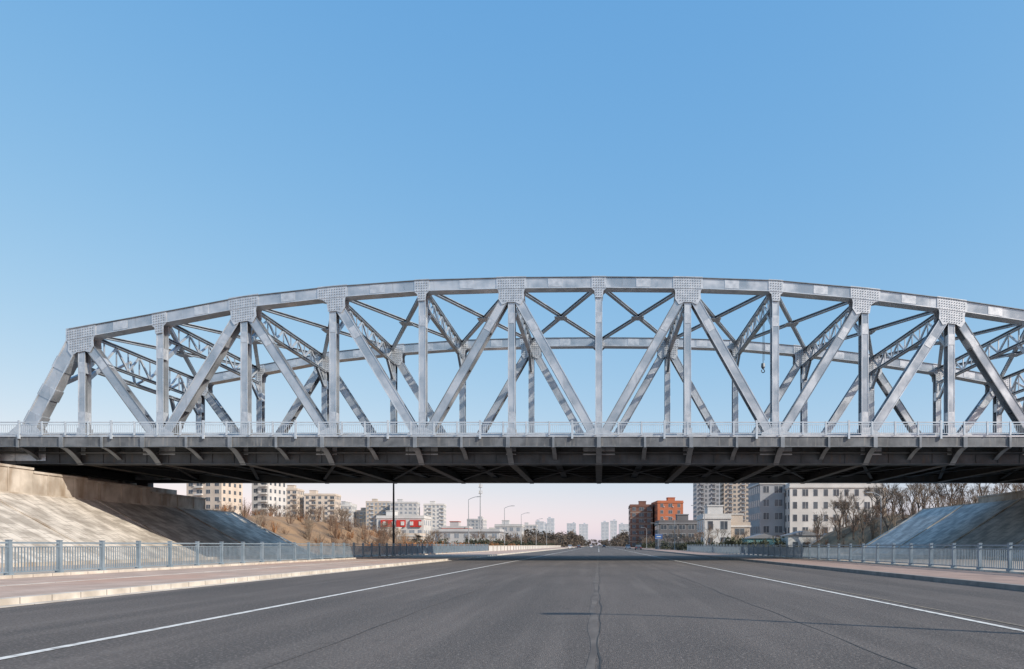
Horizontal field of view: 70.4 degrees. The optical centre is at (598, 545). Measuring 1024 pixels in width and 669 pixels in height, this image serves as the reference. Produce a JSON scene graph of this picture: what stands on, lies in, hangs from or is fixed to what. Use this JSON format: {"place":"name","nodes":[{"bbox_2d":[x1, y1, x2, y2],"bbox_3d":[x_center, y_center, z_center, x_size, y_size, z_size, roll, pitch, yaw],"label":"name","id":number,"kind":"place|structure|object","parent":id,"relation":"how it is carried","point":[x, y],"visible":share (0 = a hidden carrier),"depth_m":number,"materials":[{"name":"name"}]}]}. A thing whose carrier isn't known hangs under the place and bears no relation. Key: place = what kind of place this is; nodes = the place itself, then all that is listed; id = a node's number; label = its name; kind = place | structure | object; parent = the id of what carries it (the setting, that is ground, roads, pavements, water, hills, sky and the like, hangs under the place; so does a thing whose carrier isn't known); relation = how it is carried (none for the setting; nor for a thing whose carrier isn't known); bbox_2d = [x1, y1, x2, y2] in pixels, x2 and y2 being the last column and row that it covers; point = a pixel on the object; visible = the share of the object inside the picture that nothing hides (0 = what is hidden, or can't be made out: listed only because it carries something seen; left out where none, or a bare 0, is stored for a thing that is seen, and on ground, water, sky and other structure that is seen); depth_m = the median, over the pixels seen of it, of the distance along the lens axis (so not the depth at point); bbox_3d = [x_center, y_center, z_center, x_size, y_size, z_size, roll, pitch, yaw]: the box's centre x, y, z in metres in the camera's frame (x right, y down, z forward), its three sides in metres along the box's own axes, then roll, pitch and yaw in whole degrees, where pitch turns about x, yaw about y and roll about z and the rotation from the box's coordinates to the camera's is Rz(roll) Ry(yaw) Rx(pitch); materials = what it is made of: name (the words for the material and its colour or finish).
{"place":"outdoors","nodes":[
{"label":"outdoors","id":0,"kind":"place"},
{"bbox_2d":[0,555,391,574],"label":"verge","id":1,"kind":"structure","parent":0,"point":[251,559],"depth_m":45.81,"materials":[{"name":"concrete"}]},
{"bbox_2d":[392,484,394,553],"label":"street lamp","id":2,"kind":"object","parent":1,"relation":"on","point":[393,535],"visible":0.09,"depth_m":83.93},
{"bbox_2d":[0,546,582,597],"bbox_3d":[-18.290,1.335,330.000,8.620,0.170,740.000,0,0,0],"label":"pavement","id":3,"kind":"structure","parent":0,"point":[43,587],"depth_m":29.55,"materials":[{"name":"concrete"}]},
{"bbox_2d":[0,540,488,578],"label":"metal fence","id":4,"kind":"object","parent":3,"relation":"on","point":[273,553],"visible":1,"depth_m":38.83,"materials":[{"name":"metal"}]},
{"bbox_2d":[488,545,560,550],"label":"boundary wall","id":5,"kind":"structure","parent":3,"relation":"on","point":[502,548],"depth_m":199.00,"materials":[{"name":"concrete"}]},
{"bbox_2d":[241,515,414,554],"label":"hill","id":6,"kind":"structure","parent":0,"point":[294,534],"depth_m":115.53,"materials":[{"name":"soil"}]},
{"bbox_2d":[0,491,314,567],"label":"embankment slope","id":7,"kind":"structure","parent":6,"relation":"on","point":[27,517],"depth_m":60.13,"materials":[{"name":"concrete"}]},
{"bbox_2d":[0,463,205,508],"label":"retaining wall","id":8,"kind":"structure","parent":7,"relation":"on","point":[16,478],"depth_m":62.23,"materials":[{"name":"concrete"}]},
{"bbox_2d":[0,276,1023,493],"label":"steel truss bridge","id":9,"kind":"structure","parent":8,"relation":"on","point":[163,448],"depth_m":60.60,"materials":[{"name":"paint"}]},
{"bbox_2d":[286,497,302,516],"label":"bare tree","id":10,"kind":"object","parent":6,"relation":"on","point":[294,507],"visible":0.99,"depth_m":128.40,"materials":[{"name":"brown plant"}]},
{"bbox_2d":[206,497,422,551],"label":"bare shrubs","id":11,"kind":"object","parent":6,"relation":"on","point":[335,533],"visible":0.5,"depth_m":125.88,"materials":[{"name":"plant"}]},
{"bbox_2d":[217,505,420,551],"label":"bare shrubs","id":12,"kind":"object","parent":6,"relation":"on","point":[275,531],"visible":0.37,"depth_m":121.21,"materials":[{"name":"brown plant"}]},
{"bbox_2d":[215,503,425,547],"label":"bare shrubs","id":13,"kind":"object","parent":6,"relation":"on","point":[310,523],"visible":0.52,"depth_m":119.78,"materials":[{"name":"plant"}]},
{"bbox_2d":[332,509,352,532],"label":"bare tree","id":14,"kind":"object","parent":6,"relation":"on","point":[345,513],"visible":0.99,"depth_m":130.57,"materials":[{"name":"brown plant"}]},
{"bbox_2d":[478,483,481,528],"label":"telecom tower","id":15,"kind":"structure","parent":0,"point":[480,487],"depth_m":399.74,"materials":[{"name":"metal"}]},
{"bbox_2d":[0,546,1023,668],"bbox_3d":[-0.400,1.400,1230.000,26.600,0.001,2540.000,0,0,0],"label":"asphalt road","id":16,"kind":"structure","parent":0,"point":[537,615],"depth_m":13.17,"materials":[{"name":"asphalt"}]},
{"bbox_2d":[263,558,562,668],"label":"asphalt seam","id":17,"kind":"object","parent":16,"relation":"on","point":[374,627],"visible":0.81,"depth_m":11.68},
{"bbox_2d":[0,548,1023,659],"bbox_3d":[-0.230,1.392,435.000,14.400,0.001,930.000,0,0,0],"label":"road marking","id":18,"kind":"object","parent":16,"relation":"on","point":[37,651],"depth_m":13.81,"materials":[{"name":"paint"}]},
{"bbox_2d":[585,554,599,668],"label":"asphalt seam","id":19,"kind":"object","parent":16,"relation":"on","point":[593,630],"visible":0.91,"depth_m":12.17,"materials":[{"name":"asphalt"}]},
{"bbox_2d":[596,568,601,668],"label":"asphalt seam","id":20,"kind":"object","parent":16,"relation":"on","point":[600,663],"visible":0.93,"depth_m":10.51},
{"bbox_2d":[651,565,916,668],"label":"asphalt seam","id":21,"kind":"object","parent":16,"relation":"on","point":[815,628],"visible":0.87,"depth_m":11.28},
{"bbox_2d":[689,562,1023,626],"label":"road marking","id":22,"kind":"object","parent":16,"relation":"on","point":[890,600],"visible":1,"depth_m":17.13,"materials":[{"name":"paint"}]},
{"bbox_2d":[0,0,1023,544],"label":"sky","id":23,"kind":"structure","parent":0,"point":[156,155],"materials":[{"name":"blue"}]},
{"bbox_2d":[357,545,811,554],"bbox_3d":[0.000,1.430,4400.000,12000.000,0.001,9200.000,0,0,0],"label":"ground","id":24,"kind":"structure","parent":0,"point":[650,548],"depth_m":160.83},
{"bbox_2d":[186,483,242,514],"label":"apartment block","id":25,"kind":"structure","parent":24,"relation":"on","point":[215,494],"depth_m":300.54,"materials":[{"name":"white concrete"}]},
{"bbox_2d":[252,483,285,516],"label":"apartment block","id":26,"kind":"structure","parent":24,"relation":"on","point":[266,494],"depth_m":320.50,"materials":[{"name":"beige concrete"}]},
{"bbox_2d":[0,546,584,607],"bbox_3d":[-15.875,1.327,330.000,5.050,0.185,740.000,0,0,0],"label":"kerb","id":27,"kind":"structure","parent":24,"relation":"on","point":[41,598],"depth_m":23.84,"materials":[{"name":"concrete"}]},
{"bbox_2d":[286,485,304,517],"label":"apartment block","id":28,"kind":"structure","parent":24,"relation":"on","point":[292,491],"depth_m":450.75,"materials":[{"name":"beige concrete"}]},
{"bbox_2d":[304,490,340,520],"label":"apartment block","id":29,"kind":"structure","parent":24,"relation":"on","point":[329,502],"depth_m":455.21,"materials":[{"name":"beige concrete"}]},
{"bbox_2d":[341,502,355,526],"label":"apartment block","id":30,"kind":"structure","parent":24,"relation":"on","point":[350,506],"depth_m":602.14,"materials":[{"name":"concrete"}]},
{"bbox_2d":[355,508,365,526],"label":"apartment block","id":31,"kind":"structure","parent":24,"relation":"on","point":[361,515],"depth_m":609.98,"materials":[{"name":"grey concrete"}]},
{"bbox_2d":[365,499,390,530],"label":"apartment block","id":32,"kind":"structure","parent":24,"relation":"on","point":[374,507],"depth_m":599.77,"materials":[{"name":"beige concrete"}]},
{"bbox_2d":[376,511,431,539],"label":"shop building","id":33,"kind":"structure","parent":24,"relation":"on","point":[425,527],"depth_m":320.00,"materials":[{"name":"white concrete"}]},
{"bbox_2d":[381,520,421,526],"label":"shop sign","id":34,"kind":"object","parent":33,"relation":"attached to","point":[413,523],"visible":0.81,"depth_m":319.30,"materials":[{"name":"paint"}]},
{"bbox_2d":[390,499,419,514],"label":"apartment block","id":35,"kind":"structure","parent":24,"relation":"on","point":[406,508],"depth_m":590.30,"materials":[{"name":"white concrete"}]},
{"bbox_2d":[387,527,425,541],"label":"building","id":36,"kind":"structure","parent":24,"relation":"on","point":[411,535],"depth_m":280.00,"materials":[{"name":"white concrete"}]},
{"bbox_2d":[423,501,445,537],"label":"apartment block","id":37,"kind":"structure","parent":24,"relation":"on","point":[434,511],"depth_m":600.15,"materials":[{"name":"white concrete"}]},
{"bbox_2d":[366,540,515,554],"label":"dry hedge","id":38,"kind":"object","parent":24,"relation":"on","point":[494,544],"visible":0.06,"depth_m":114.99,"materials":[{"name":"brown plant"}]},
{"bbox_2d":[441,521,472,528],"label":"building","id":39,"kind":"structure","parent":24,"relation":"on","point":[455,524],"depth_m":329.90,"materials":[{"name":"white concrete"}]},
{"bbox_2d":[433,529,505,543],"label":"warehouse","id":40,"kind":"structure","parent":24,"relation":"on","point":[455,535],"depth_m":259.93,"materials":[{"name":"grey concrete"}]},
{"bbox_2d":[468,496,480,543],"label":"street lamp","id":41,"kind":"object","parent":24,"relation":"on","point":[468,517],"visible":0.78,"depth_m":149.92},
{"bbox_2d":[467,516,486,528],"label":"apartment block","id":42,"kind":"structure","parent":24,"relation":"on","point":[474,523],"depth_m":700.19,"materials":[{"name":"white concrete"}]},
{"bbox_2d":[412,538,553,545],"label":"evergreen hedge","id":43,"kind":"object","parent":24,"relation":"on","point":[471,541],"visible":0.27,"depth_m":176.98,"materials":[{"name":"green plant"}]},
{"bbox_2d":[504,505,512,545],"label":"street lamp","id":44,"kind":"object","parent":24,"relation":"on","point":[504,524],"visible":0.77,"depth_m":184.92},
{"bbox_2d":[494,520,524,539],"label":"building","id":45,"kind":"structure","parent":24,"relation":"on","point":[512,529],"depth_m":400.00,"materials":[{"name":"white concrete"}]},
{"bbox_2d":[389,527,653,546],"bbox_3d":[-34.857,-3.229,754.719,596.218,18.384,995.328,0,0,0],"label":"distant trees","id":46,"kind":"object","parent":24,"relation":"on","point":[573,539],"visible":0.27,"depth_m":504.84,"materials":[{"name":"brown plant"}]},
{"bbox_2d":[524,522,537,535],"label":"apartment block","id":47,"kind":"structure","parent":24,"relation":"on","point":[529,527],"depth_m":760.00,"materials":[{"name":"white concrete"}]},
{"bbox_2d":[535,520,544,533],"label":"tower block","id":48,"kind":"structure","parent":24,"relation":"on","point":[541,525],"depth_m":1200.00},
{"bbox_2d":[547,517,554,533],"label":"tower block","id":49,"kind":"structure","parent":24,"relation":"on","point":[551,524],"depth_m":1220.00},
{"bbox_2d":[567,522,575,534],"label":"tower block","id":50,"kind":"structure","parent":24,"relation":"on","point":[571,526],"depth_m":1500.00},
{"bbox_2d":[579,523,587,541],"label":"tower block","id":51,"kind":"structure","parent":24,"relation":"on","point":[583,530],"depth_m":1520.00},
{"bbox_2d":[601,521,608,545],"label":"tower block","id":52,"kind":"structure","parent":24,"relation":"on","point":[604,530],"depth_m":1300.00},
{"bbox_2d":[610,519,616,539],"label":"tower block","id":53,"kind":"structure","parent":24,"relation":"on","point":[613,528],"depth_m":1310.00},
{"bbox_2d":[619,523,628,534],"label":"tower block","id":54,"kind":"structure","parent":24,"relation":"on","point":[622,526],"depth_m":1350.00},
{"bbox_2d":[628,501,652,547],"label":"brick building","id":55,"kind":"structure","parent":24,"relation":"on","point":[640,515],"depth_m":400.00,"materials":[{"name":"brown brick"}]},
{"bbox_2d":[655,534,662,538],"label":"traffic sign","id":56,"kind":"object","parent":24,"relation":"on","point":[658,536],"visible":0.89,"depth_m":229.84,"materials":[{"name":"metal"}]},
{"bbox_2d":[651,497,683,541],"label":"brick building","id":57,"kind":"structure","parent":24,"relation":"on","point":[669,507],"depth_m":390.11,"materials":[{"name":"orange brick"}]},
{"bbox_2d":[654,514,696,548],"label":"office building","id":58,"kind":"structure","parent":24,"relation":"on","point":[684,524],"depth_m":250.00,"materials":[{"name":"grey concrete"}]},
{"bbox_2d":[670,533,684,549],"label":"bare tree","id":59,"kind":"object","parent":24,"relation":"on","point":[681,536],"visible":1,"depth_m":191.56,"materials":[{"name":"brown plant"}]},
{"bbox_2d":[691,505,704,551],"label":"street lamp","id":60,"kind":"object","parent":24,"relation":"on","point":[704,523],"visible":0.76,"depth_m":139.92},
{"bbox_2d":[693,483,719,519],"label":"tower block","id":61,"kind":"structure","parent":24,"relation":"on","point":[704,494],"depth_m":500.00,"materials":[{"name":"grey concrete"}]},
{"bbox_2d":[699,523,713,545],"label":"bare tree","id":62,"kind":"object","parent":24,"relation":"on","point":[710,530],"visible":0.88,"depth_m":151.35,"materials":[{"name":"brown plant"}]},
{"bbox_2d":[696,505,731,545],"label":"shop building","id":63,"kind":"structure","parent":24,"relation":"on","point":[717,518],"depth_m":185.00,"materials":[{"name":"white concrete"}]},
{"bbox_2d":[636,536,807,552],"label":"evergreen hedge","id":64,"kind":"object","parent":24,"relation":"on","point":[732,541],"visible":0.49,"depth_m":136.29,"materials":[{"name":"green plant"}]},
{"bbox_2d":[714,529,732,541],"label":"bare tree","id":65,"kind":"object","parent":24,"relation":"on","point":[717,530],"visible":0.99,"depth_m":155.33,"materials":[{"name":"brown plant"}]},
{"bbox_2d":[720,483,749,521],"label":"tower block","id":66,"kind":"structure","parent":24,"relation":"on","point":[733,498],"depth_m":505.00,"materials":[{"name":"beige concrete"}]},
{"bbox_2d":[731,514,750,540],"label":"shop building","id":67,"kind":"structure","parent":24,"relation":"on","point":[738,523],"depth_m":190.00,"materials":[{"name":"beige concrete"}]},
{"bbox_2d":[747,483,785,537],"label":"school building","id":68,"kind":"structure","parent":24,"relation":"on","point":[766,508],"depth_m":205.00,"materials":[{"name":"grey concrete"}]},
{"bbox_2d":[742,531,826,551],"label":"site shed","id":69,"kind":"structure","parent":24,"relation":"on","point":[796,538],"depth_m":148.00,"materials":[{"name":"grey metal"}]},
{"bbox_2d":[612,546,1023,590],"bbox_3d":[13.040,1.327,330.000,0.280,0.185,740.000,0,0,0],"label":"kerb","id":70,"kind":"structure","parent":24,"relation":"on","point":[1017,587],"depth_m":30.82,"materials":[{"name":"concrete"}]},
{"bbox_2d":[784,483,883,533],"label":"school building","id":71,"kind":"structure","parent":24,"relation":"on","point":[804,502],"depth_m":200.00,"materials":[{"name":"white concrete"}]},
{"bbox_2d":[614,546,1023,584],"bbox_3d":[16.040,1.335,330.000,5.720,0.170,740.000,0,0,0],"label":"pavement","id":72,"kind":"structure","parent":0,"point":[1009,578],"depth_m":36.82,"materials":[{"name":"concrete"}]},
{"bbox_2d":[687,543,1023,573],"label":"metal fence","id":73,"kind":"object","parent":72,"relation":"on","point":[893,555],"visible":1,"depth_m":45.28,"materials":[{"name":"metal"}]},
{"bbox_2d":[807,514,909,553],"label":"hill","id":74,"kind":"structure","parent":0,"point":[831,536],"depth_m":128.84,"materials":[{"name":"soil"}]},
{"bbox_2d":[813,506,828,533],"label":"bare tree","id":75,"kind":"object","parent":74,"relation":"on","point":[819,520],"visible":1,"depth_m":149.20,"materials":[{"name":"brown plant"}]},
{"bbox_2d":[826,513,850,538],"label":"bare tree","id":76,"kind":"object","parent":74,"relation":"on","point":[831,519],"visible":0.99,"depth_m":135.68,"materials":[{"name":"brown plant"}]},
{"bbox_2d":[828,498,852,533],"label":"bare tree","id":77,"kind":"object","parent":74,"relation":"on","point":[834,501],"visible":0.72,"depth_m":139.19,"materials":[{"name":"brown plant"}]},
{"bbox_2d":[834,489,858,527],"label":"bare tree","id":78,"kind":"object","parent":74,"relation":"on","point":[840,494],"visible":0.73,"depth_m":143.01,"materials":[{"name":"brown plant"}]},
{"bbox_2d":[838,494,864,539],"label":"bare tree","id":79,"kind":"object","parent":74,"relation":"on","point":[845,502],"visible":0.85,"depth_m":125.60,"materials":[{"name":"brown plant"}]},
{"bbox_2d":[845,506,874,539],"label":"bare tree","id":80,"kind":"object","parent":74,"relation":"on","point":[860,514],"visible":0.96,"depth_m":120.57,"materials":[{"name":"brown plant"}]},
{"bbox_2d":[864,511,882,539],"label":"bare tree","id":81,"kind":"object","parent":74,"relation":"on","point":[872,524],"visible":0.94,"depth_m":117.69,"materials":[{"name":"brown plant"}]},
{"bbox_2d":[866,492,881,534],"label":"street lamp","id":82,"kind":"object","parent":74,"relation":"on","point":[881,513],"visible":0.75,"depth_m":111.95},
{"bbox_2d":[863,483,886,518],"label":"bare tree","id":83,"kind":"object","parent":74,"relation":"on","point":[882,495],"visible":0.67,"depth_m":129.47,"materials":[{"name":"brown plant"}]},
{"bbox_2d":[867,488,893,507],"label":"bare tree","id":84,"kind":"object","parent":74,"relation":"on","point":[885,498],"visible":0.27,"depth_m":136.28,"materials":[{"name":"brown plant"}]},
{"bbox_2d":[862,485,901,508],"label":"bare tree","id":85,"kind":"object","parent":74,"relation":"on","point":[892,492],"visible":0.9,"depth_m":122.51,"materials":[{"name":"brown plant"}]},
{"bbox_2d":[870,500,906,530],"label":"bare tree","id":86,"kind":"object","parent":74,"relation":"on","point":[887,509],"visible":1,"depth_m":111.43,"materials":[{"name":"brown plant"}]},
{"bbox_2d":[882,483,897,511],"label":"bare tree","id":87,"kind":"object","parent":74,"relation":"on","point":[891,493],"visible":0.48,"depth_m":131.57,"materials":[{"name":"brown plant"}]},
{"bbox_2d":[889,491,909,517],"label":"bare tree","id":88,"kind":"object","parent":74,"relation":"on","point":[901,500],"visible":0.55,"depth_m":121.41,"materials":[{"name":"brown plant"}]},
{"bbox_2d":[890,486,910,518],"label":"bare tree","id":89,"kind":"object","parent":74,"relation":"on","point":[906,499],"visible":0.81,"depth_m":116.63,"materials":[{"name":"brown plant"}]},
{"bbox_2d":[804,490,1011,546],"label":"bare shrubs","id":90,"kind":"object","parent":74,"relation":"on","point":[868,524],"visible":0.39,"depth_m":133.90,"materials":[{"name":"plant"}]},
{"bbox_2d":[901,483,930,511],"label":"bare tree","id":91,"kind":"object","parent":74,"relation":"on","point":[912,503],"visible":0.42,"depth_m":114.45,"materials":[{"name":"brown plant"}]},
{"bbox_2d":[809,483,1023,546],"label":"bare shrubs","id":92,"kind":"object","parent":74,"relation":"on","point":[975,500],"visible":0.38,"depth_m":117.03,"materials":[{"name":"plant"}]},
{"bbox_2d":[909,483,932,511],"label":"bare tree","id":93,"kind":"object","parent":74,"relation":"on","point":[915,485],"visible":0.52,"depth_m":110.77,"materials":[{"name":"brown plant"}]},
{"bbox_2d":[906,483,943,508],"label":"bare tree","id":94,"kind":"object","parent":74,"relation":"on","point":[916,487],"visible":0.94,"depth_m":108.43,"materials":[{"name":"brown plant"}]},
{"bbox_2d":[914,495,938,507],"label":"bare tree","id":95,"kind":"object","parent":74,"relation":"on","point":[926,500],"visible":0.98,"depth_m":105.45,"materials":[{"name":"brown plant"}]},
{"bbox_2d":[922,483,949,506],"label":"bare tree","id":96,"kind":"object","parent":74,"relation":"on","point":[934,493],"visible":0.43,"depth_m":128.51,"materials":[{"name":"brown plant"}]},
{"bbox_2d":[933,483,949,506],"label":"bare tree","id":97,"kind":"object","parent":74,"relation":"on","point":[939,492],"visible":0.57,"depth_m":129.15,"materials":[{"name":"brown plant"}]},
{"bbox_2d":[861,497,1023,560],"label":"embankment slope","id":98,"kind":"structure","parent":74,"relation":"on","point":[998,522],"depth_m":79.38,"materials":[{"name":"concrete"}]},
{"bbox_2d":[978,490,1023,501],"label":"retaining wall","id":99,"kind":"structure","parent":98,"relation":"on","point":[1003,496],"depth_m":79.93,"materials":[{"name":"concrete"}]},
{"bbox_2d":[934,486,961,505],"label":"bare tree","id":100,"kind":"object","parent":74,"relation":"on","point":[947,494],"visible":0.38,"depth_m":136.69,"materials":[{"name":"brown plant"}]},
{"bbox_2d":[942,483,963,505],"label":"bare tree","id":101,"kind":"object","parent":74,"relation":"on","point":[945,484],"visible":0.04,"depth_m":120.05,"materials":[{"name":"brown plant"}]},
{"bbox_2d":[946,483,968,502],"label":"bare tree","id":102,"kind":"object","parent":74,"relation":"on","point":[950,485],"visible":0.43,"depth_m":118.72,"materials":[{"name":"brown plant"}]},
{"bbox_2d":[949,484,966,499],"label":"bare tree","id":103,"kind":"object","parent":74,"relation":"on","point":[961,490],"visible":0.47,"depth_m":125.75,"materials":[{"name":"brown plant"}]},
{"bbox_2d":[962,483,979,503],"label":"bare tree","id":104,"kind":"object","parent":74,"relation":"on","point":[970,493],"visible":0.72,"depth_m":109.99,"materials":[{"name":"brown plant"}]},
{"bbox_2d":[968,484,989,497],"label":"bare tree","id":105,"kind":"object","parent":74,"relation":"on","point":[983,487],"visible":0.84,"depth_m":106.33,"materials":[{"name":"brown plant"}]},
{"bbox_2d":[988,483,1010,493],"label":"bare tree","id":106,"kind":"object","parent":74,"relation":"on","point":[1004,486],"visible":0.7,"depth_m":105.08,"materials":[{"name":"brown plant"}]},
{"bbox_2d":[750,554,1023,571],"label":"verge","id":107,"kind":"structure","parent":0,"point":[882,557],"depth_m":53.71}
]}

